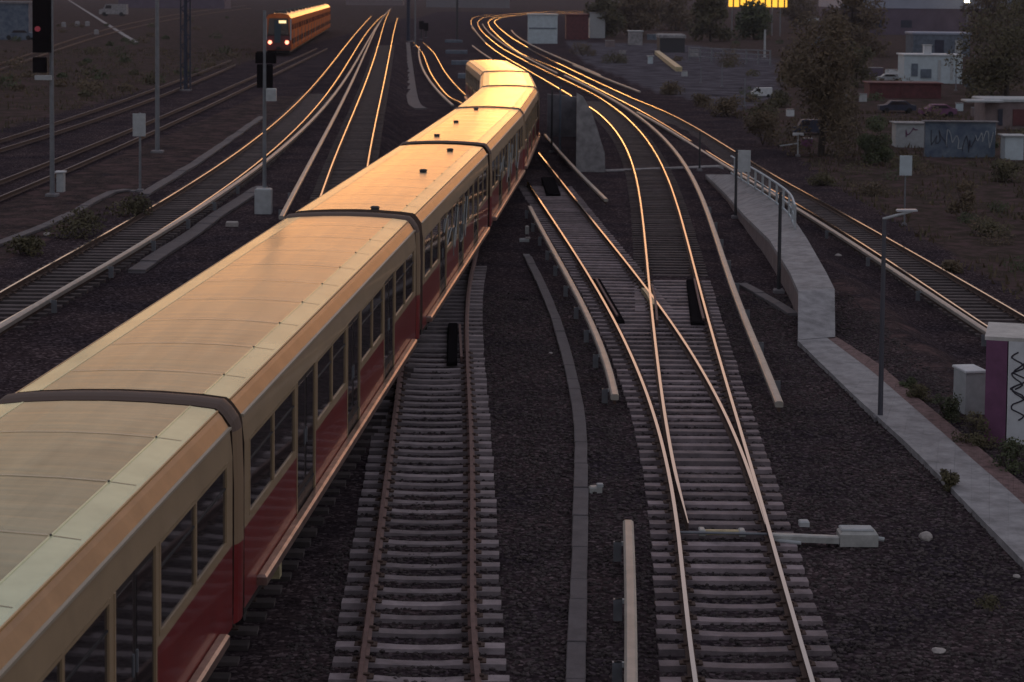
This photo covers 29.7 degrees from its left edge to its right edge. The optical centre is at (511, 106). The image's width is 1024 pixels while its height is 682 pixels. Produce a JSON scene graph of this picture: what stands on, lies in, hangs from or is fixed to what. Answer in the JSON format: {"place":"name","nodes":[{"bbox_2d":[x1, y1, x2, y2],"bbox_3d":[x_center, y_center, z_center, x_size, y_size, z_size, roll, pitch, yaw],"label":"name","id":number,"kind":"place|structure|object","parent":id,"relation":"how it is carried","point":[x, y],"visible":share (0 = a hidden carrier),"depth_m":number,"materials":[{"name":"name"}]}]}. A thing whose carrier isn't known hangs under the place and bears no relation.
{"place":"outdoors","nodes":[
{"label":"outdoors","id":0,"kind":"place"},
{"bbox_2d":[0,0,1023,681],"bbox_3d":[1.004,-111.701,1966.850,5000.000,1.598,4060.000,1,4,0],"label":"ground","id":1,"kind":"structure","parent":0,"point":[940,344],"depth_m":62.52,"materials":[{"name":"gravel"}]},
{"bbox_2d":[0,1,32,39],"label":"shed","id":2,"kind":"structure","parent":1,"relation":"on","point":[15,15],"depth_m":271.45,"materials":[{"name":"concrete"}]},
{"bbox_2d":[3,234,46,256],"bbox_3d":[-14.120,4.013,55.966,1.293,0.714,1.403,1,4,0],"label":"bush","id":3,"kind":"object","parent":1,"relation":"on","point":[26,245],"visible":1,"depth_m":55.70,"materials":[{"name":"green plant"}]},
{"bbox_2d":[32,0,59,196],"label":"railway signal","id":4,"kind":"object","parent":1,"relation":"on","point":[42,28],"visible":0.91,"depth_m":70.98,"materials":[{"name":"grey metal"}]},
{"bbox_2d":[0,189,135,245],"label":"cable trough","id":5,"kind":"object","parent":1,"relation":"on","point":[86,204],"visible":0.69,"depth_m":64.36,"materials":[{"name":"concrete"}]},
{"bbox_2d":[45,206,106,239],"bbox_3d":[-13.346,3.650,59.733,1.798,1.152,1.947,2,4,29],"label":"bush","id":6,"kind":"object","parent":1,"relation":"on","point":[83,224],"visible":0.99,"depth_m":59.46,"materials":[{"name":"green plant"}]},
{"bbox_2d":[99,4,127,15],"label":"parked van","id":7,"kind":"object","parent":1,"relation":"on","point":[119,9],"visible":0.98,"depth_m":486.98,"materials":[{"name":"metal"}]},
{"bbox_2d":[0,60,235,152],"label":"railway track","id":8,"kind":"structure","parent":1,"relation":"on","point":[13,146],"depth_m":114.08,"materials":[{"name":"metal"}]},
{"bbox_2d":[0,5,249,70],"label":"railway track","id":9,"kind":"structure","parent":1,"relation":"on","point":[1,69],"depth_m":288.62,"materials":[{"name":"metal"}]},
{"bbox_2d":[104,192,153,217],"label":"bush","id":10,"kind":"object","parent":1,"relation":"on","point":[137,206],"visible":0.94,"depth_m":65.16,"materials":[{"name":"green plant"}]},
{"bbox_2d":[133,112,145,191],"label":"track sign","id":11,"kind":"object","parent":1,"relation":"on","point":[139,124],"visible":0.8,"depth_m":72.92,"materials":[{"name":"grey metal"}]},
{"bbox_2d":[151,0,163,152],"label":"steel mast","id":12,"kind":"object","parent":1,"relation":"on","point":[157,118],"visible":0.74,"depth_m":90.21,"materials":[{"name":"metal"}]},
{"bbox_2d":[0,48,327,200],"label":"railway track","id":13,"kind":"structure","parent":1,"relation":"on","point":[47,178],"depth_m":94.56,"materials":[{"name":"metal"}]},
{"bbox_2d":[118,0,230,8],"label":"station building","id":14,"kind":"structure","parent":1,"relation":"on","point":[209,4],"depth_m":668.85,"materials":[{"name":"concrete"}]},
{"bbox_2d":[179,0,191,90],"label":"catenary mast","id":15,"kind":"object","parent":1,"relation":"on","point":[186,53],"visible":0.96,"depth_m":143.52,"materials":[{"name":"metal"}]},
{"bbox_2d":[0,15,383,329],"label":"railway track","id":16,"kind":"structure","parent":1,"relation":"on","point":[282,129],"depth_m":63.33,"materials":[{"name":"metal"}]},
{"bbox_2d":[0,13,385,335],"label":"conductor rail","id":17,"kind":"object","parent":1,"relation":"on","point":[52,299],"visible":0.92,"depth_m":55.48,"materials":[{"name":"grey metal"}]},
{"bbox_2d":[128,186,267,272],"bbox_3d":[-10.028,3.886,63.969,0.568,0.321,22.522,1,4,1],"label":"cable trough","id":18,"kind":"object","parent":1,"relation":"on","point":[153,259],"visible":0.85,"depth_m":60.35,"materials":[{"name":"concrete"}]},
{"bbox_2d":[139,116,262,195],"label":"cable trough","id":19,"kind":"object","parent":1,"relation":"on","point":[172,177],"visible":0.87,"depth_m":85.60,"materials":[{"name":"concrete"}]},
{"bbox_2d":[255,11,276,213],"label":"railway signal","id":20,"kind":"object","parent":1,"relation":"on","point":[263,199],"visible":0.92,"depth_m":66.42,"materials":[{"name":"grey metal"}]},
{"bbox_2d":[266,3,329,52],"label":"train","id":21,"kind":"object","parent":1,"relation":"on","point":[288,30],"visible":0.98,"depth_m":227.82,"materials":[{"name":"orange metal"}]},
{"bbox_2d":[279,11,387,221],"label":"conductor rail","id":22,"kind":"object","parent":1,"relation":"on","point":[284,211],"visible":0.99,"depth_m":85.22,"materials":[{"name":"grey metal"}]},
{"bbox_2d":[207,43,465,681],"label":"railway track","id":23,"kind":"structure","parent":1,"relation":"on","point":[239,645],"depth_m":30.16,"materials":[{"name":"metal"}]},
{"bbox_2d":[0,60,539,681],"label":"commuter train","id":24,"kind":"object","parent":23,"relation":"on","point":[172,462],"visible":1,"depth_m":24.61,"materials":[{"name":"beige metal"}]},
{"bbox_2d":[308,11,397,203],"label":"railway track","id":25,"kind":"structure","parent":1,"relation":"on","point":[355,148],"depth_m":105.57,"materials":[{"name":"metal"}]},
{"bbox_2d":[346,0,404,5],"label":"station building","id":26,"kind":"structure","parent":1,"relation":"on","point":[379,2],"depth_m":846.39,"materials":[{"name":"grey concrete"}]},
{"bbox_2d":[406,42,426,108],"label":"cable trough","id":27,"kind":"object","parent":1,"relation":"on","point":[413,99],"visible":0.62,"depth_m":167.35,"materials":[{"name":"concrete"}]},
{"bbox_2d":[328,247,508,681],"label":"railway track","id":28,"kind":"structure","parent":1,"relation":"on","point":[463,302],"depth_m":31.97,"materials":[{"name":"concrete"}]},
{"bbox_2d":[446,323,462,365],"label":"guard block","id":29,"kind":"structure","parent":28,"relation":"on","point":[452,338],"depth_m":46.45,"materials":[{"name":"black"}]},
{"bbox_2d":[426,0,509,7],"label":"station building","id":30,"kind":"structure","parent":1,"relation":"on","point":[471,3],"depth_m":868.74,"materials":[{"name":"concrete"}]},
{"bbox_2d":[0,9,1023,273],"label":"scrub","id":31,"kind":"object","parent":1,"relation":"on","point":[98,85],"visible":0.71,"depth_m":154.01,"materials":[{"name":"green plant"}]},
{"bbox_2d":[527,13,558,43],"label":"freight container","id":32,"kind":"object","parent":1,"relation":"on","point":[542,28],"visible":0.9,"depth_m":309.19,"materials":[{"name":"grey metal"}]},
{"bbox_2d":[523,254,588,681],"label":"cable trough","id":33,"kind":"object","parent":1,"relation":"on","point":[576,647],"visible":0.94,"depth_m":31.97,"materials":[{"name":"concrete"}]},
{"bbox_2d":[525,206,618,404],"bbox_3d":[1.433,5.026,56.742,0.504,0.365,34.357,0,4,-2],"label":"conductor rail","id":34,"kind":"object","parent":1,"relation":"on","point":[612,390],"visible":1,"depth_m":49.89,"materials":[{"name":"grey metal"}]},
{"bbox_2d":[547,93,604,171],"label":"wing wall","id":35,"kind":"structure","parent":1,"relation":"on","point":[578,121],"depth_m":92.56,"materials":[{"name":"concrete"}]},
{"bbox_2d":[544,134,607,203],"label":"conductor rail","id":36,"kind":"object","parent":1,"relation":"on","point":[591,186],"visible":0.97,"depth_m":87.57,"materials":[{"name":"grey metal"}]},
{"bbox_2d":[564,13,588,39],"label":"freight container","id":37,"kind":"object","parent":1,"relation":"on","point":[576,26],"visible":0.86,"depth_m":334.84,"materials":[{"name":"red metal"}]},
{"bbox_2d":[589,12,604,37],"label":"utility box","id":38,"kind":"object","parent":1,"relation":"on","point":[596,27],"visible":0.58,"depth_m":347.49,"materials":[{"name":"metal"}]},
{"bbox_2d":[583,0,627,37],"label":"tree","id":39,"kind":"object","parent":1,"relation":"on","point":[614,21],"visible":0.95,"depth_m":348.00,"materials":[{"name":"green plant"}]},
{"bbox_2d":[612,520,637,681],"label":"conductor rail","id":40,"kind":"object","parent":1,"relation":"on","point":[629,664],"visible":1,"depth_m":26.27,"materials":[{"name":"grey metal"}]},
{"bbox_2d":[627,30,643,44],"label":"utility box","id":41,"kind":"object","parent":1,"relation":"on","point":[635,37],"visible":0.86,"depth_m":305.40,"materials":[{"name":"metal"}]},
{"bbox_2d":[617,0,661,35],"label":"tree","id":42,"kind":"object","parent":1,"relation":"on","point":[646,19],"visible":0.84,"depth_m":362.67,"materials":[{"name":"green plant"}]},
{"bbox_2d":[519,153,765,681],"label":"railway track","id":43,"kind":"structure","parent":1,"relation":"on","point":[605,261],"depth_m":57.42,"materials":[{"name":"metal"}]},
{"bbox_2d":[541,177,560,195],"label":"guard block","id":44,"kind":"structure","parent":43,"relation":"on","point":[550,186],"depth_m":83.83,"materials":[{"name":"black"}]},
{"bbox_2d":[592,278,624,323],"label":"guard block","id":45,"kind":"structure","parent":43,"relation":"on","point":[615,312],"depth_m":52.92,"materials":[{"name":"black"}]},
{"bbox_2d":[641,284,657,325],"bbox_3d":[3.887,5.388,52.821,0.376,0.155,6.173,1,4,0],"label":"crossing frog","id":46,"kind":"object","parent":43,"relation":"on","point":[644,292],"visible":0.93,"depth_m":53.31,"materials":[{"name":"grey metal"}]},
{"bbox_2d":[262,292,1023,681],"bbox_3d":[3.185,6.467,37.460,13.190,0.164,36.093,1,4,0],"label":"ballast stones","id":47,"kind":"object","parent":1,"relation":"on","point":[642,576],"visible":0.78,"depth_m":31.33,"materials":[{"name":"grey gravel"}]},
{"bbox_2d":[471,11,840,681],"bbox_3d":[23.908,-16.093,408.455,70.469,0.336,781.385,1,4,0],"label":"railway track","id":48,"kind":"structure","parent":1,"relation":"on","point":[653,210],"depth_m":36.75,"materials":[{"name":"metal"}]},
{"bbox_2d":[686,278,704,325],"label":"guard block","id":49,"kind":"structure","parent":48,"relation":"on","point":[697,317],"depth_m":52.72,"materials":[{"name":"black"}]},
{"bbox_2d":[605,165,723,171],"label":"kerb beam","id":50,"kind":"structure","parent":1,"relation":"on","point":[679,167],"depth_m":94.45,"materials":[{"name":"concrete"}]},
{"bbox_2d":[656,33,685,52],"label":"loading ramp","id":51,"kind":"structure","parent":1,"relation":"on","point":[669,42],"depth_m":270.69,"materials":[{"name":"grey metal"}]},
{"bbox_2d":[659,80,685,94],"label":"bush","id":52,"kind":"object","parent":1,"relation":"on","point":[669,88],"visible":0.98,"depth_m":161.30,"materials":[{"name":"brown plant"}]},
{"bbox_2d":[649,0,696,30],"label":"tree","id":53,"kind":"object","parent":1,"relation":"on","point":[679,21],"visible":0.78,"depth_m":414.15,"materials":[{"name":"green plant"}]},
{"bbox_2d":[564,75,782,411],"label":"conductor rail","id":54,"kind":"object","parent":1,"relation":"on","point":[774,386],"visible":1,"depth_m":55.22,"materials":[{"name":"grey metal"}]},
{"bbox_2d":[690,93,713,107],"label":"bush","id":55,"kind":"object","parent":1,"relation":"on","point":[703,100],"visible":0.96,"depth_m":144.68,"materials":[{"name":"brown plant"}]},
{"bbox_2d":[686,0,734,41],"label":"tree","id":56,"kind":"object","parent":1,"relation":"on","point":[708,13],"visible":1,"depth_m":329.39,"materials":[{"name":"green plant"}]},
{"bbox_2d":[704,94,744,116],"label":"bush","id":57,"kind":"object","parent":1,"relation":"on","point":[727,104],"visible":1,"depth_m":133.64,"materials":[{"name":"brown plant"}]},
{"bbox_2d":[688,47,770,64],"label":"fence","id":58,"kind":"object","parent":1,"relation":"on","point":[723,53],"visible":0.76,"depth_m":231.96,"materials":[{"name":"grey metal"}]},
{"bbox_2d":[731,149,750,218],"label":"track sign","id":59,"kind":"object","parent":1,"relation":"on","point":[742,160],"visible":1,"depth_m":74.08,"materials":[{"name":"grey metal"}]},
{"bbox_2d":[734,0,772,39],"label":"tree","id":60,"kind":"object","parent":1,"relation":"on","point":[752,19],"visible":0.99,"depth_m":343.40,"materials":[{"name":"green plant"}]},
{"bbox_2d":[488,12,1023,339],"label":"railway track","id":61,"kind":"structure","parent":1,"relation":"on","point":[956,292],"depth_m":71.52,"materials":[{"name":"metal"}]},
{"bbox_2d":[729,0,786,35],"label":"billboard","id":62,"kind":"object","parent":1,"relation":"on","point":[768,3],"visible":0.73,"depth_m":374.04,"materials":[{"name":"yellow"}]},
{"bbox_2d":[743,100,779,118],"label":"bush","id":63,"kind":"object","parent":1,"relation":"on","point":[766,106],"visible":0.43,"depth_m":131.00,"materials":[{"name":"green plant"}]},
{"bbox_2d":[743,109,780,145],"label":"bush","id":64,"kind":"object","parent":1,"relation":"on","point":[766,118],"visible":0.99,"depth_m":112.56,"materials":[{"name":"brown plant"}]},
{"bbox_2d":[739,283,796,315],"bbox_3d":[7.206,5.511,54.425,0.361,0.298,5.274,0,4,-8],"label":"cable trough","id":65,"kind":"object","parent":1,"relation":"on","point":[775,303],"visible":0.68,"depth_m":54.06,"materials":[{"name":"concrete"}]},
{"bbox_2d":[705,174,834,339],"bbox_3d":[8.942,4.733,68.489,1.866,1.970,41.568,1,4,3],"label":"ramp","id":66,"kind":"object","parent":1,"relation":"on","point":[806,283],"visible":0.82,"depth_m":58.42,"materials":[{"name":"grey concrete"}]},
{"bbox_2d":[730,155,795,228],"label":"bridge railing","id":67,"kind":"object","parent":66,"relation":"on","point":[791,203],"visible":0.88,"depth_m":71.57,"materials":[{"name":"grey metal"}]},
{"bbox_2d":[764,89,792,106],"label":"bush","id":68,"kind":"object","parent":1,"relation":"on","point":[782,98],"visible":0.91,"depth_m":145.46,"materials":[{"name":"green plant"}]},
{"bbox_2d":[773,192,784,293],"bbox_3d":[7.724,3.963,55.707,0.300,3.035,0.300,1,4,0],"label":"marker post","id":69,"kind":"object","parent":1,"relation":"on","point":[778,290],"visible":0.87,"depth_m":55.66,"materials":[{"name":"grey metal"}]},
{"bbox_2d":[675,519,884,547],"bbox_3d":[4.233,6.756,30.613,3.278,0.312,0.739,1,4,0],"label":"point machine","id":70,"kind":"object","parent":1,"relation":"on","point":[859,536],"visible":0.94,"depth_m":30.32,"materials":[{"name":"grey metal"}]},
{"bbox_2d":[775,0,817,26],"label":"tree","id":71,"kind":"object","parent":1,"relation":"on","point":[794,11],"visible":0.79,"depth_m":470.00,"materials":[{"name":"green plant"}]},
{"bbox_2d":[792,119,827,133],"bbox_3d":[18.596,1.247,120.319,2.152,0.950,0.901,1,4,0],"label":"parked van","id":72,"kind":"object","parent":1,"relation":"on","point":[815,129],"visible":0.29,"depth_m":119.89,"materials":[{"name":"grey metal"}]},
{"bbox_2d":[636,112,986,345],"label":"conductor rail","id":73,"kind":"object","parent":1,"relation":"on","point":[943,305],"visible":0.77,"depth_m":65.12,"materials":[{"name":"grey metal"}]},
{"bbox_2d":[774,11,864,159],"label":"tree","id":74,"kind":"object","parent":1,"relation":"on","point":[830,75],"visible":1,"depth_m":105.61,"materials":[{"name":"green plant"}]},
{"bbox_2d":[805,172,839,186],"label":"bush","id":75,"kind":"object","parent":1,"relation":"on","point":[825,179],"visible":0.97,"depth_m":92.70,"materials":[{"name":"green plant"}]},
{"bbox_2d":[815,0,891,56],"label":"tree","id":76,"kind":"object","parent":1,"relation":"on","point":[859,27],"visible":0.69,"depth_m":259.85,"materials":[{"name":"green plant"}]},
{"bbox_2d":[840,41,878,87],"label":"tree","id":77,"kind":"object","parent":1,"relation":"on","point":[865,55],"visible":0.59,"depth_m":176.78,"materials":[{"name":"green plant"}]},
{"bbox_2d":[848,179,891,196],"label":"bush","id":78,"kind":"object","parent":1,"relation":"on","point":[870,190],"visible":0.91,"depth_m":88.57,"materials":[{"name":"brown plant"}]},
{"bbox_2d":[855,115,894,164],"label":"bush","id":79,"kind":"object","parent":1,"relation":"on","point":[870,144],"visible":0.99,"depth_m":102.60,"materials":[{"name":"green plant"}]},
{"bbox_2d":[877,100,915,112],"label":"parked car","id":80,"kind":"object","parent":1,"relation":"on","point":[903,105],"visible":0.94,"depth_m":139.55,"materials":[{"name":"grey metal"}]},
{"bbox_2d":[862,81,943,98],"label":"site container","id":81,"kind":"object","parent":1,"relation":"on","point":[913,89],"visible":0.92,"depth_m":159.15,"materials":[{"name":"red metal"}]},
{"bbox_2d":[899,155,911,225],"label":"track sign","id":82,"kind":"object","parent":1,"relation":"on","point":[905,165],"visible":0.9,"depth_m":77.22,"materials":[{"name":"grey metal"}]},
{"bbox_2d":[889,121,923,147],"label":"utility box","id":83,"kind":"object","parent":1,"relation":"on","point":[905,133],"visible":0.96,"depth_m":112.56,"materials":[{"name":"metal"}]},
{"bbox_2d":[797,338,1023,569],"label":"walkway","id":84,"kind":"structure","parent":1,"relation":"on","point":[993,506],"depth_m":36.63,"materials":[{"name":"concrete"}]},
{"bbox_2d":[872,209,917,421],"bbox_3d":[7.813,4.296,39.312,0.832,4.428,0.289,0,4,-3],"label":"lamp post","id":85,"kind":"object","parent":84,"relation":"on","point":[881,337],"visible":0.85,"depth_m":39.25,"materials":[{"name":"grey metal"}]},
{"bbox_2d":[905,382,933,403],"bbox_3d":[8.710,6.111,41.242,0.562,0.448,0.715,1,4,0],"label":"bush","id":86,"kind":"object","parent":1,"relation":"on","point":[920,391],"visible":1,"depth_m":41.19,"materials":[{"name":"green plant"}]},
{"bbox_2d":[818,0,1023,35],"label":"warehouse","id":87,"kind":"structure","parent":1,"relation":"on","point":[903,16],"depth_m":395.59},
{"bbox_2d":[827,336,1023,503],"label":"paver strip","id":88,"kind":"object","parent":1,"relation":"on","point":[1012,484],"visible":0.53,"depth_m":38.58,"materials":[{"name":"brick"}]},
{"bbox_2d":[896,44,964,83],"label":"building","id":89,"kind":"structure","parent":1,"relation":"on","point":[927,64],"depth_m":184.87,"materials":[{"name":"white paint"}]},
{"bbox_2d":[918,104,957,115],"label":"parked car","id":90,"kind":"object","parent":1,"relation":"on","point":[947,109],"visible":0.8,"depth_m":136.09,"materials":[{"name":"purple paint"}]},
{"bbox_2d":[905,31,971,56],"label":"shed","id":91,"kind":"structure","parent":1,"relation":"on","point":[941,42],"depth_m":264.58,"materials":[{"name":"grey paint"}]},
{"bbox_2d":[931,392,961,422],"bbox_3d":[8.938,6.128,39.376,0.600,0.652,0.704,-2,4,-31],"label":"bush","id":92,"kind":"object","parent":1,"relation":"on","point":[951,411],"visible":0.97,"depth_m":39.31,"materials":[{"name":"green plant"}]},
{"bbox_2d":[940,468,959,491],"bbox_3d":[7.673,6.540,33.797,0.372,0.394,0.358,1,4,0],"label":"bush","id":93,"kind":"object","parent":1,"relation":"on","point":[950,479],"visible":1,"depth_m":33.71,"materials":[{"name":"green plant"}]},
{"bbox_2d":[941,259,963,273],"bbox_3d":[14.658,5.390,64.421,0.895,0.648,0.855,1,4,0],"label":"bush","id":94,"kind":"object","parent":1,"relation":"on","point":[951,266],"visible":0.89,"depth_m":64.24,"materials":[{"name":"brown plant"}]},
{"bbox_2d":[921,120,998,157],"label":"garden wall","id":95,"kind":"structure","parent":1,"relation":"on","point":[959,138],"depth_m":107.38,"materials":[{"name":"concrete"}]},
{"bbox_2d":[945,178,979,217],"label":"bush","id":96,"kind":"object","parent":1,"relation":"on","point":[964,203],"visible":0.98,"depth_m":79.92,"materials":[{"name":"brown plant"}]},
{"bbox_2d":[952,364,985,414],"bbox_3d":[9.524,5.939,40.199,0.478,1.030,0.700,0,4,-10],"label":"equipment cabinet","id":97,"kind":"object","parent":1,"relation":"on","point":[969,382],"visible":0.82,"depth_m":39.91,"materials":[{"name":"grey metal"}]},
{"bbox_2d":[951,411,1000,449],"bbox_3d":[8.914,6.215,37.113,0.772,0.745,0.849,-2,4,-35],"label":"bush","id":98,"kind":"object","parent":1,"relation":"on","point":[976,439],"visible":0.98,"depth_m":37.09,"materials":[{"name":"green plant"}]},
{"bbox_2d":[944,0,1023,103],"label":"tree","id":99,"kind":"object","parent":1,"relation":"on","point":[1003,65],"visible":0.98,"depth_m":148.07,"materials":[{"name":"green plant"}]},
{"bbox_2d":[972,591,1002,610],"bbox_3d":[6.798,7.025,27.396,0.443,0.271,0.429,-3,5,-44],"label":"bush","id":100,"kind":"object","parent":1,"relation":"on","point":[992,599],"visible":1,"depth_m":27.36,"materials":[{"name":"green plant"}]},
{"bbox_2d":[958,0,1023,41],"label":"tree","id":101,"kind":"object","parent":1,"relation":"on","point":[993,4],"visible":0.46,"depth_m":345.98,"materials":[{"name":"green plant"}]},
{"bbox_2d":[969,214,1014,237],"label":"bush","id":102,"kind":"object","parent":1,"relation":"on","point":[984,225],"visible":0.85,"depth_m":73.91,"materials":[{"name":"green plant"}]},
{"bbox_2d":[961,96,1023,128],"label":"kiosk","id":103,"kind":"object","parent":1,"relation":"on","point":[1006,112],"visible":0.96,"depth_m":124.88,"materials":[{"name":"white concrete"}]},
{"bbox_2d":[984,322,1023,444],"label":"shipping container","id":104,"kind":"object","parent":1,"relation":"on","point":[1004,396],"visible":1,"depth_m":37.40,"materials":[{"name":"metal"}]},
{"bbox_2d":[987,158,1023,182],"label":"bush","id":105,"kind":"object","parent":1,"relation":"on","point":[1003,174],"visible":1,"depth_m":95.32,"materials":[{"name":"green plant"}]},
{"bbox_2d":[989,436,1023,474],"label":"bush","id":106,"kind":"object","parent":1,"relation":"on","point":[1010,445],"visible":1,"depth_m":35.10,"materials":[{"name":"green plant"}]},
{"bbox_2d":[997,134,1023,159],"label":"utility box","id":107,"kind":"object","parent":1,"relation":"on","point":[1012,146],"visible":0.84,"depth_m":106.10,"materials":[{"name":"grey metal"}]},
{"bbox_2d":[0,46,1023,298],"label":"verge grass","id":108,"kind":"structure","parent":0,"point":[920,232],"depth_m":110.71,"materials":[{"name":"brown plant"}]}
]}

